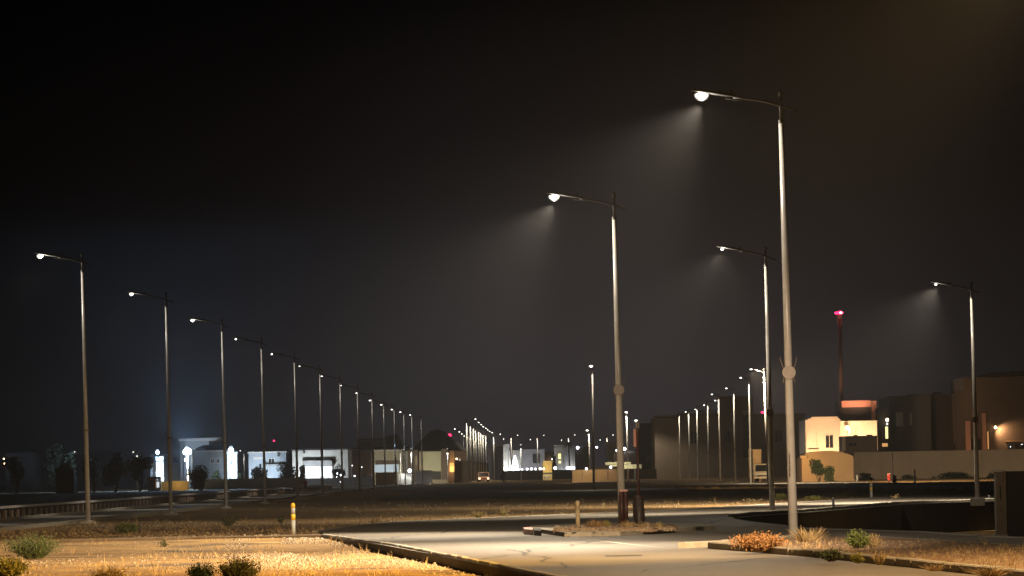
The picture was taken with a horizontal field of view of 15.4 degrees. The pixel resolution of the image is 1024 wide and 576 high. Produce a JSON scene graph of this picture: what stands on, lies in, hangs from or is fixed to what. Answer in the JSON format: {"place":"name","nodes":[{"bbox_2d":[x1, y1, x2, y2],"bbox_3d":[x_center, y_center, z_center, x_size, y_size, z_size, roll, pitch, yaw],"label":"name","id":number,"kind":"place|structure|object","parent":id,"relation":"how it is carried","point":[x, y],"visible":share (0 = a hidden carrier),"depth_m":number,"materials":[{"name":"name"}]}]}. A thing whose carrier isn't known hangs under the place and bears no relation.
{"place":"outdoors","nodes":[
{"label":"outdoors","id":0,"kind":"place"},
{"bbox_2d":[0,484,411,526],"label":"road","id":1,"kind":"structure","parent":0,"point":[17,522],"depth_m":195.28,"materials":[{"name":"asphalt"}]},
{"bbox_2d":[0,534,509,575],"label":"dry grass","id":2,"kind":"structure","parent":0,"point":[147,555],"depth_m":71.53,"materials":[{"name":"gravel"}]},
{"bbox_2d":[413,429,468,480],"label":"earth mound","id":3,"kind":"object","parent":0,"point":[436,439],"visible":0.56,"depth_m":699.47,"materials":[{"name":"soil"}]},
{"bbox_2d":[0,476,994,575],"bbox_3d":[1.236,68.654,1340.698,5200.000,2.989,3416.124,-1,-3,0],"label":"ground","id":4,"kind":"structure","parent":0,"point":[332,504],"depth_m":167.71,"materials":[{"name":"plant"}]},
{"bbox_2d":[3,456,24,493],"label":"tree","id":5,"kind":"object","parent":4,"relation":"on","point":[15,466],"visible":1,"depth_m":469.15,"materials":[{"name":"green plant"}]},
{"bbox_2d":[0,554,31,575],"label":"shrub","id":6,"kind":"object","parent":4,"relation":"on","point":[10,567],"visible":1,"depth_m":64.30,"materials":[{"name":"yellow plant"}]},
{"bbox_2d":[0,443,44,492],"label":"house","id":7,"kind":"structure","parent":4,"relation":"on","point":[29,455],"depth_m":519.56,"materials":[{"name":"white"}]},
{"bbox_2d":[1,530,66,558],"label":"shrub","id":8,"kind":"object","parent":4,"relation":"on","point":[34,550],"visible":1,"depth_m":81.81,"materials":[{"name":"green plant"}]},
{"bbox_2d":[41,443,62,491],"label":"tree","id":9,"kind":"object","parent":4,"relation":"on","point":[53,462],"visible":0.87,"depth_m":509.20,"materials":[{"name":"green plant"}]},
{"bbox_2d":[42,454,84,491],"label":"house","id":10,"kind":"structure","parent":4,"relation":"on","point":[79,460],"depth_m":529.53,"materials":[{"name":"grey"}]},
{"bbox_2d":[35,253,96,523],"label":"street lamp","id":11,"kind":"object","parent":4,"relation":"on","point":[87,478],"visible":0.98,"depth_m":139.68,"materials":[{"name":"metal"}]},
{"bbox_2d":[56,463,77,492],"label":"building","id":12,"kind":"structure","parent":4,"relation":"on","point":[66,481],"depth_m":449.46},
{"bbox_2d":[81,455,99,491],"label":"tree","id":13,"kind":"object","parent":4,"relation":"on","point":[93,475],"visible":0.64,"depth_m":479.23,"materials":[{"name":"green plant"}]},
{"bbox_2d":[86,563,128,575],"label":"grass clump","id":14,"kind":"object","parent":4,"relation":"on","point":[107,573],"visible":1,"depth_m":61.54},
{"bbox_2d":[101,452,129,491],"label":"tree","id":15,"kind":"object","parent":4,"relation":"on","point":[115,475],"visible":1,"depth_m":469.41,"materials":[{"name":"green plant"}]},
{"bbox_2d":[89,451,143,489],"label":"house","id":16,"kind":"structure","parent":4,"relation":"on","point":[128,481],"depth_m":599.36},
{"bbox_2d":[113,521,140,532],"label":"shrub","id":17,"kind":"object","parent":4,"relation":"on","point":[124,528],"visible":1,"depth_m":110.35,"materials":[{"name":"green plant"}]},
{"bbox_2d":[126,456,152,490],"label":"tree","id":18,"kind":"object","parent":4,"relation":"on","point":[137,464],"visible":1,"depth_m":469.19,"materials":[{"name":"green plant"}]},
{"bbox_2d":[127,291,177,514],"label":"street lamp","id":19,"kind":"object","parent":4,"relation":"on","point":[169,438],"visible":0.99,"depth_m":169.35,"materials":[{"name":"metal"}]},
{"bbox_2d":[150,450,163,480],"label":"gate tower","id":20,"kind":"structure","parent":4,"relation":"on","point":[159,466],"depth_m":499.47,"materials":[{"name":"grey"}]},
{"bbox_2d":[0,484,331,517],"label":"parapet","id":21,"kind":"structure","parent":4,"relation":"on","point":[209,496],"depth_m":226.32,"materials":[{"name":"concrete"}]},
{"bbox_2d":[151,453,180,480],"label":"villa","id":22,"kind":"object","parent":4,"relation":"on","point":[176,466],"visible":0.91,"depth_m":564.42,"materials":[{"name":"paint"}]},
{"bbox_2d":[0,521,340,537],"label":"gravel","id":23,"kind":"structure","parent":4,"relation":"on","point":[153,527],"depth_m":114.75,"materials":[{"name":"gravel"}]},
{"bbox_2d":[161,481,188,490],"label":"boundary wall","id":24,"kind":"structure","parent":4,"relation":"on","point":[180,485],"depth_m":479.38,"materials":[{"name":"yellow stone"}]},
{"bbox_2d":[60,534,321,542],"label":"verge kerb","id":25,"kind":"structure","parent":4,"relation":"on","point":[169,538],"depth_m":98.14,"materials":[{"name":"concrete"}]},
{"bbox_2d":[0,484,394,520],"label":"road far kerb","id":26,"kind":"structure","parent":4,"relation":"on","point":[65,513],"depth_m":201.00,"materials":[{"name":"concrete"}]},
{"bbox_2d":[186,465,208,489],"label":"shrub","id":27,"kind":"object","parent":4,"relation":"on","point":[200,476],"visible":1,"depth_m":468.74,"materials":[{"name":"green plant"}]},
{"bbox_2d":[179,437,222,487],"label":"villa","id":28,"kind":"object","parent":4,"relation":"on","point":[192,443],"visible":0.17,"depth_m":559.46,"materials":[{"name":"grey"}]},
{"bbox_2d":[185,557,217,575],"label":"shrub","id":29,"kind":"object","parent":4,"relation":"on","point":[197,571],"visible":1,"depth_m":59.48,"materials":[{"name":"green plant"}]},
{"bbox_2d":[192,445,227,487],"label":"villa","id":30,"kind":"object","parent":4,"relation":"on","point":[210,458],"visible":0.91,"depth_m":544.45,"materials":[{"name":"grey"}]},
{"bbox_2d":[188,318,231,508],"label":"street lamp","id":31,"kind":"object","parent":4,"relation":"on","point":[224,447],"visible":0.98,"depth_m":198.69,"materials":[{"name":"metal"}]},
{"bbox_2d":[0,483,433,531],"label":"road kerb","id":32,"kind":"structure","parent":4,"relation":"on","point":[38,525],"depth_m":168.47,"materials":[{"name":"concrete"}]},
{"bbox_2d":[227,446,238,478],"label":"gate tower","id":33,"kind":"structure","parent":4,"relation":"on","point":[232,455],"depth_m":499.47,"materials":[{"name":"paint"}]},
{"bbox_2d":[214,553,262,575],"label":"shrub","id":34,"kind":"object","parent":4,"relation":"on","point":[237,567],"visible":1,"depth_m":59.06,"materials":[{"name":"green plant"}]},
{"bbox_2d":[232,337,269,503],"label":"street lamp","id":35,"kind":"object","parent":4,"relation":"on","point":[264,462],"visible":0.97,"depth_m":227.55,"materials":[{"name":"metal"}]},
{"bbox_2d":[204,477,304,489],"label":"boundary wall","id":36,"kind":"structure","parent":4,"relation":"on","point":[241,483],"depth_m":489.37,"materials":[{"name":"concrete"}]},
{"bbox_2d":[248,451,289,477],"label":"villa","id":37,"kind":"object","parent":4,"relation":"on","point":[273,459],"visible":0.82,"depth_m":544.44,"materials":[{"name":"grey"}]},
{"bbox_2d":[276,461,295,477],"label":"tree","id":38,"kind":"object","parent":4,"relation":"on","point":[286,470],"visible":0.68,"depth_m":519.03,"materials":[{"name":"green plant"}]},
{"bbox_2d":[271,353,301,499],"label":"street lamp","id":39,"kind":"object","parent":4,"relation":"on","point":[296,446],"visible":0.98,"depth_m":257.46,"materials":[{"name":"metal"}]},
{"bbox_2d":[298,365,326,496],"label":"street lamp","id":40,"kind":"object","parent":4,"relation":"on","point":[322,478],"visible":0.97,"depth_m":287.38,"materials":[{"name":"metal"}]},
{"bbox_2d":[291,448,351,478],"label":"villa","id":41,"kind":"object","parent":4,"relation":"on","point":[310,459],"visible":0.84,"depth_m":539.44,"materials":[{"name":"white"}]},
{"bbox_2d":[321,375,345,493],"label":"street lamp","id":42,"kind":"object","parent":4,"relation":"on","point":[342,485],"visible":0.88,"depth_m":317.45,"materials":[{"name":"metal"}]},
{"bbox_2d":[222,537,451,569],"bbox_3d":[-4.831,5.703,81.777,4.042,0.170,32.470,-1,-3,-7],"label":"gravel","id":43,"kind":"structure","parent":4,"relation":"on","point":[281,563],"depth_m":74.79,"materials":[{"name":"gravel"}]},
{"bbox_2d":[306,477,372,486],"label":"boundary wall","id":44,"kind":"structure","parent":4,"relation":"on","point":[364,481],"depth_m":499.36,"materials":[{"name":"concrete"}]},
{"bbox_2d":[351,450,374,477],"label":"villa","id":45,"kind":"object","parent":4,"relation":"on","point":[366,463],"visible":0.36,"depth_m":559.43,"materials":[{"name":"paint"}]},
{"bbox_2d":[350,434,403,449],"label":"villa","id":46,"kind":"object","parent":4,"relation":"on","point":[364,443],"visible":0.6,"depth_m":639.52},
{"bbox_2d":[367,447,404,484],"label":"villa","id":47,"kind":"object","parent":4,"relation":"on","point":[379,458],"visible":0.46,"depth_m":574.39,"materials":[{"name":"grey"}]},
{"bbox_2d":[376,466,396,484],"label":"garden wall","id":48,"kind":"structure","parent":4,"relation":"on","point":[380,478],"depth_m":554.31,"materials":[{"name":"brown"}]},
{"bbox_2d":[405,450,418,483],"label":"villa","id":49,"kind":"object","parent":4,"relation":"on","point":[408,453],"visible":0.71,"depth_m":584.38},
{"bbox_2d":[415,470,431,483],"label":"gate","id":50,"kind":"structure","parent":4,"relation":"on","point":[427,476],"depth_m":569.29,"materials":[{"name":"grey"}]},
{"bbox_2d":[418,449,448,483],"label":"villa","id":51,"kind":"object","parent":4,"relation":"on","point":[435,461],"visible":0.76,"depth_m":584.17,"materials":[{"name":"paint"}]},
{"bbox_2d":[448,450,468,482],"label":"villa","id":52,"kind":"object","parent":4,"relation":"on","point":[458,455],"visible":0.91,"depth_m":599.36,"materials":[{"name":"brown"}]},
{"bbox_2d":[454,461,467,482],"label":"wall block","id":53,"kind":"structure","parent":4,"relation":"on","point":[460,471],"depth_m":589.31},
{"bbox_2d":[488,445,503,479],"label":"villa","id":54,"kind":"object","parent":4,"relation":"on","point":[498,456],"visible":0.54,"depth_m":899.06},
{"bbox_2d":[503,444,520,470],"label":"villa","id":55,"kind":"object","parent":4,"relation":"on","point":[506,458],"visible":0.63,"depth_m":888.98,"materials":[{"name":"paint"}]},
{"bbox_2d":[521,449,544,470],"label":"villa","id":56,"kind":"object","parent":4,"relation":"on","point":[528,458],"visible":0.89,"depth_m":879.09,"materials":[{"name":"paint"}]},
{"bbox_2d":[499,467,574,479],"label":"boundary wall","id":57,"kind":"structure","parent":4,"relation":"on","point":[531,474],"depth_m":769.05,"materials":[{"name":"white"}]},
{"bbox_2d":[553,445,575,469],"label":"villa","id":58,"kind":"object","parent":4,"relation":"on","point":[561,457],"visible":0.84,"depth_m":859.12,"materials":[{"name":"beige"}]},
{"bbox_2d":[575,446,591,469],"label":"house","id":59,"kind":"structure","parent":4,"relation":"on","point":[581,457],"depth_m":819.16,"materials":[{"name":"white"}]},
{"bbox_2d":[588,365,594,488],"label":"street lamp","id":60,"kind":"object","parent":4,"relation":"on","point":[593,452],"visible":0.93,"depth_m":306.70,"materials":[{"name":"metal"}]},
{"bbox_2d":[572,466,616,482],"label":"boundary wall","id":61,"kind":"structure","parent":4,"relation":"on","point":[602,475],"depth_m":499.37,"materials":[{"name":"white"}]},
{"bbox_2d":[624,469,656,478],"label":"boundary wall","id":62,"kind":"structure","parent":4,"relation":"on","point":[647,473],"depth_m":594.26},
{"bbox_2d":[639,423,651,468],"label":"house","id":63,"kind":"structure","parent":4,"relation":"on","point":[645,459],"depth_m":629.46,"materials":[{"name":"grey"}]},
{"bbox_2d":[312,492,990,531],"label":"kerb","id":64,"kind":"structure","parent":4,"relation":"on","point":[605,512],"depth_m":140.54,"materials":[{"name":"concrete"}]},
{"bbox_2d":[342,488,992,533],"bbox_3d":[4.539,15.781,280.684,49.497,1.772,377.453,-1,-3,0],"label":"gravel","id":65,"kind":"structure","parent":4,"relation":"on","point":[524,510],"depth_m":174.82,"materials":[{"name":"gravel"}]},
{"bbox_2d":[651,396,804,478],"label":"villa","id":66,"kind":"object","parent":4,"relation":"on","point":[665,444],"visible":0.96,"depth_m":604.50,"materials":[{"name":"paint"}]},
{"bbox_2d":[740,377,751,482],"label":"street lamp","id":67,"kind":"object","parent":4,"relation":"on","point":[750,445],"visible":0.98,"depth_m":355.01,"materials":[{"name":"metal"}]},
{"bbox_2d":[749,368,768,483],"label":"street lamp","id":68,"kind":"object","parent":4,"relation":"on","point":[767,471],"visible":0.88,"depth_m":324.72,"materials":[{"name":"metal"}]},
{"bbox_2d":[752,463,768,481],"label":"truck","id":69,"kind":"object","parent":4,"relation":"on","point":[760,471],"visible":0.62,"depth_m":371.82,"materials":[{"name":"beige"}]},
{"bbox_2d":[630,484,993,489],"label":"embankment kerb","id":70,"kind":"structure","parent":4,"relation":"on","point":[932,487],"depth_m":290.36,"materials":[{"name":"concrete"}]},
{"bbox_2d":[809,458,825,481],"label":"tree","id":71,"kind":"object","parent":4,"relation":"on","point":[817,468],"visible":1,"depth_m":361.07,"materials":[{"name":"green plant"}]},
{"bbox_2d":[799,416,840,454],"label":"villa","id":72,"kind":"object","parent":4,"relation":"on","point":[819,433],"visible":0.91,"depth_m":429.69,"materials":[{"name":"paint"}]},
{"bbox_2d":[797,451,854,481],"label":"enclosure","id":73,"kind":"object","parent":4,"relation":"on","point":[842,463],"visible":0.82,"depth_m":371.57,"materials":[{"name":"paint"}]},
{"bbox_2d":[835,311,842,401],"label":"beacon mast","id":74,"kind":"object","parent":4,"relation":"on","point":[840,361],"visible":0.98,"depth_m":479.91,"materials":[{"name":"metal"}]},
{"bbox_2d":[839,435,877,469],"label":"house","id":75,"kind":"structure","parent":4,"relation":"on","point":[850,445],"depth_m":414.62,"materials":[{"name":"paint"}]},
{"bbox_2d":[840,420,876,435],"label":"villa","id":76,"kind":"object","parent":4,"relation":"on","point":[858,428],"visible":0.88,"depth_m":433.70,"materials":[{"name":"white"}]},
{"bbox_2d":[835,400,876,420],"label":"building","id":77,"kind":"structure","parent":76,"relation":"on","point":[860,410],"depth_m":439.76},
{"bbox_2d":[728,498,993,516],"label":"median kerb","id":78,"kind":"structure","parent":4,"relation":"on","point":[842,507],"depth_m":146.50,"materials":[{"name":"concrete"}]},
{"bbox_2d":[932,282,984,505],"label":"street lamp","id":79,"kind":"object","parent":78,"relation":"on","point":[977,500],"visible":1,"depth_m":161.29,"materials":[{"name":"metal"}]},
{"bbox_2d":[733,501,994,532],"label":"retaining wall","id":80,"kind":"structure","parent":4,"relation":"on","point":[951,517],"depth_m":157.03,"materials":[{"name":"concrete"}]},
{"bbox_2d":[875,408,889,451],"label":"house","id":81,"kind":"structure","parent":4,"relation":"on","point":[883,436],"depth_m":437.68,"materials":[{"name":"black"}]},
{"bbox_2d":[879,394,931,451],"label":"house","id":82,"kind":"structure","parent":4,"relation":"on","point":[909,422],"depth_m":444.71,"materials":[{"name":"paint"}]},
{"bbox_2d":[854,449,1023,479],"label":"boundary wall","id":83,"kind":"structure","parent":4,"relation":"on","point":[923,464],"depth_m":399.54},
{"bbox_2d":[930,392,954,450],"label":"house","id":84,"kind":"structure","parent":4,"relation":"on","point":[942,424],"depth_m":449.72,"materials":[{"name":"black"}]},
{"bbox_2d":[930,471,973,478],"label":"shrub","id":85,"kind":"object","parent":4,"relation":"on","point":[953,475],"visible":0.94,"depth_m":383.45,"materials":[{"name":"green plant"}]},
{"bbox_2d":[950,370,1023,449],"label":"villa","id":86,"kind":"object","parent":4,"relation":"on","point":[1000,406],"visible":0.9,"depth_m":439.81,"materials":[{"name":"white"}]},
{"bbox_2d":[990,470,1023,536],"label":"utility cabinet","id":87,"kind":"object","parent":4,"relation":"on","point":[1009,500],"visible":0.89,"depth_m":79.05,"materials":[{"name":"black"}]},
{"bbox_2d":[0,0,1023,485],"label":"sky","id":88,"kind":"structure","parent":0,"point":[357,189],"materials":[{"name":"black"}]},
{"bbox_2d":[378,487,693,498],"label":"cross road","id":89,"kind":"structure","parent":0,"point":[541,493],"depth_m":268.29,"materials":[{"name":"asphalt"}]},
{"bbox_2d":[319,492,993,575],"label":"road","id":90,"kind":"structure","parent":0,"point":[482,538],"depth_m":78.42,"materials":[{"name":"asphalt"}]},
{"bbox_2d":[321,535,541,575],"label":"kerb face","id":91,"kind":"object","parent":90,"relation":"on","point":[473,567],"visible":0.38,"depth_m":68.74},
{"bbox_2d":[322,534,566,575],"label":"kerb","id":92,"kind":"structure","parent":90,"relation":"on","point":[507,566],"depth_m":66.31,"materials":[{"name":"concrete"}]},
{"bbox_2d":[523,522,715,536],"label":"traffic island","id":93,"kind":"structure","parent":90,"relation":"on","point":[537,530],"depth_m":91.35,"materials":[{"name":"concrete"}]},
{"bbox_2d":[545,192,627,523],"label":"street lamp","id":94,"kind":"object","parent":93,"relation":"on","point":[618,389],"visible":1,"depth_m":97.08,"materials":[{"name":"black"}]},
{"bbox_2d":[554,525,675,530],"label":"gravel","id":95,"kind":"structure","parent":93,"relation":"on","point":[646,528],"depth_m":87.76,"materials":[{"name":"gravel"}]},
{"bbox_2d":[619,489,627,523],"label":"maroon bollard","id":96,"kind":"object","parent":93,"relation":"on","point":[623,502],"visible":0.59,"depth_m":96.02,"materials":[{"name":"plastic"}]},
{"bbox_2d":[633,421,644,523],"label":"covered sign post","id":97,"kind":"object","parent":93,"relation":"on","point":[638,509],"visible":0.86,"depth_m":96.25,"materials":[{"name":"red plastic"}]},
{"bbox_2d":[691,89,797,534],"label":"street lamp","id":98,"kind":"object","parent":90,"relation":"on","point":[788,372],"visible":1,"depth_m":79.22,"materials":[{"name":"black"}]},
{"bbox_2d":[678,534,811,547],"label":"island rear kerb","id":99,"kind":"structure","parent":90,"relation":"on","point":[697,544],"depth_m":72.54,"materials":[{"name":"concrete"}]},
{"bbox_2d":[716,246,775,509],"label":"street lamp","id":100,"kind":"object","parent":90,"relation":"on","point":[769,412],"visible":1,"depth_m":133.12,"materials":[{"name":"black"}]},
{"bbox_2d":[708,542,1023,575],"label":"island kerb","id":101,"kind":"structure","parent":90,"relation":"on","point":[893,561],"depth_m":56.09,"materials":[{"name":"concrete"}]},
{"bbox_2d":[805,528,1023,537],"bbox_3d":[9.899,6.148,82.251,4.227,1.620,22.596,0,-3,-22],"label":"curb","id":102,"kind":"object","parent":90,"relation":"on","point":[921,532],"visible":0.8,"depth_m":84.69,"materials":[{"name":"concrete"}]},
{"bbox_2d":[847,535,1021,545],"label":"island pavement kerb","id":103,"kind":"structure","parent":90,"relation":"on","point":[944,540],"depth_m":70.45,"materials":[{"name":"concrete"}]},
{"bbox_2d":[625,482,993,485],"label":"road","id":104,"kind":"structure","parent":0,"point":[905,483],"depth_m":323.43,"materials":[{"name":"asphalt"}]},
{"bbox_2d":[714,537,1023,573],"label":"island verge","id":105,"kind":"structure","parent":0,"point":[932,546],"depth_m":64.09,"materials":[{"name":"soil"}]},
{"bbox_2d":[728,530,787,550],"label":"shrub","id":106,"kind":"object","parent":105,"relation":"on","point":[758,542],"visible":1,"depth_m":65.60,"materials":[{"name":"plant"}]},
{"bbox_2d":[787,526,826,541],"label":"grass clump","id":107,"kind":"object","parent":105,"relation":"on","point":[803,536],"visible":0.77,"depth_m":72.77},
{"bbox_2d":[819,545,846,561],"bbox_3d":[4.864,4.032,57.369,0.470,0.276,0.356,-1,-3,0],"label":"shrub","id":108,"kind":"object","parent":105,"relation":"on","point":[833,554],"visible":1,"depth_m":57.31,"materials":[{"name":"green plant"}]},
{"bbox_2d":[842,528,871,547],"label":"shrub","id":109,"kind":"object","parent":105,"relation":"on","point":[857,541],"visible":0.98,"depth_m":65.85,"materials":[{"name":"green plant"}]},
{"bbox_2d":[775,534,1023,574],"bbox_3d":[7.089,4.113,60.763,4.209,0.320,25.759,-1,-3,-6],"label":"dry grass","id":110,"kind":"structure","parent":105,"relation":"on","point":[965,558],"depth_m":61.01,"materials":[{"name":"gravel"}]},
{"bbox_2d":[964,564,1016,575],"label":"grass clump","id":111,"kind":"object","parent":105,"relation":"on","point":[998,572],"visible":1,"depth_m":47.63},
{"bbox_2d":[831,531,1023,544],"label":"pavement","id":112,"kind":"structure","parent":0,"point":[1016,541],"depth_m":78.86,"materials":[{"name":"concrete"}]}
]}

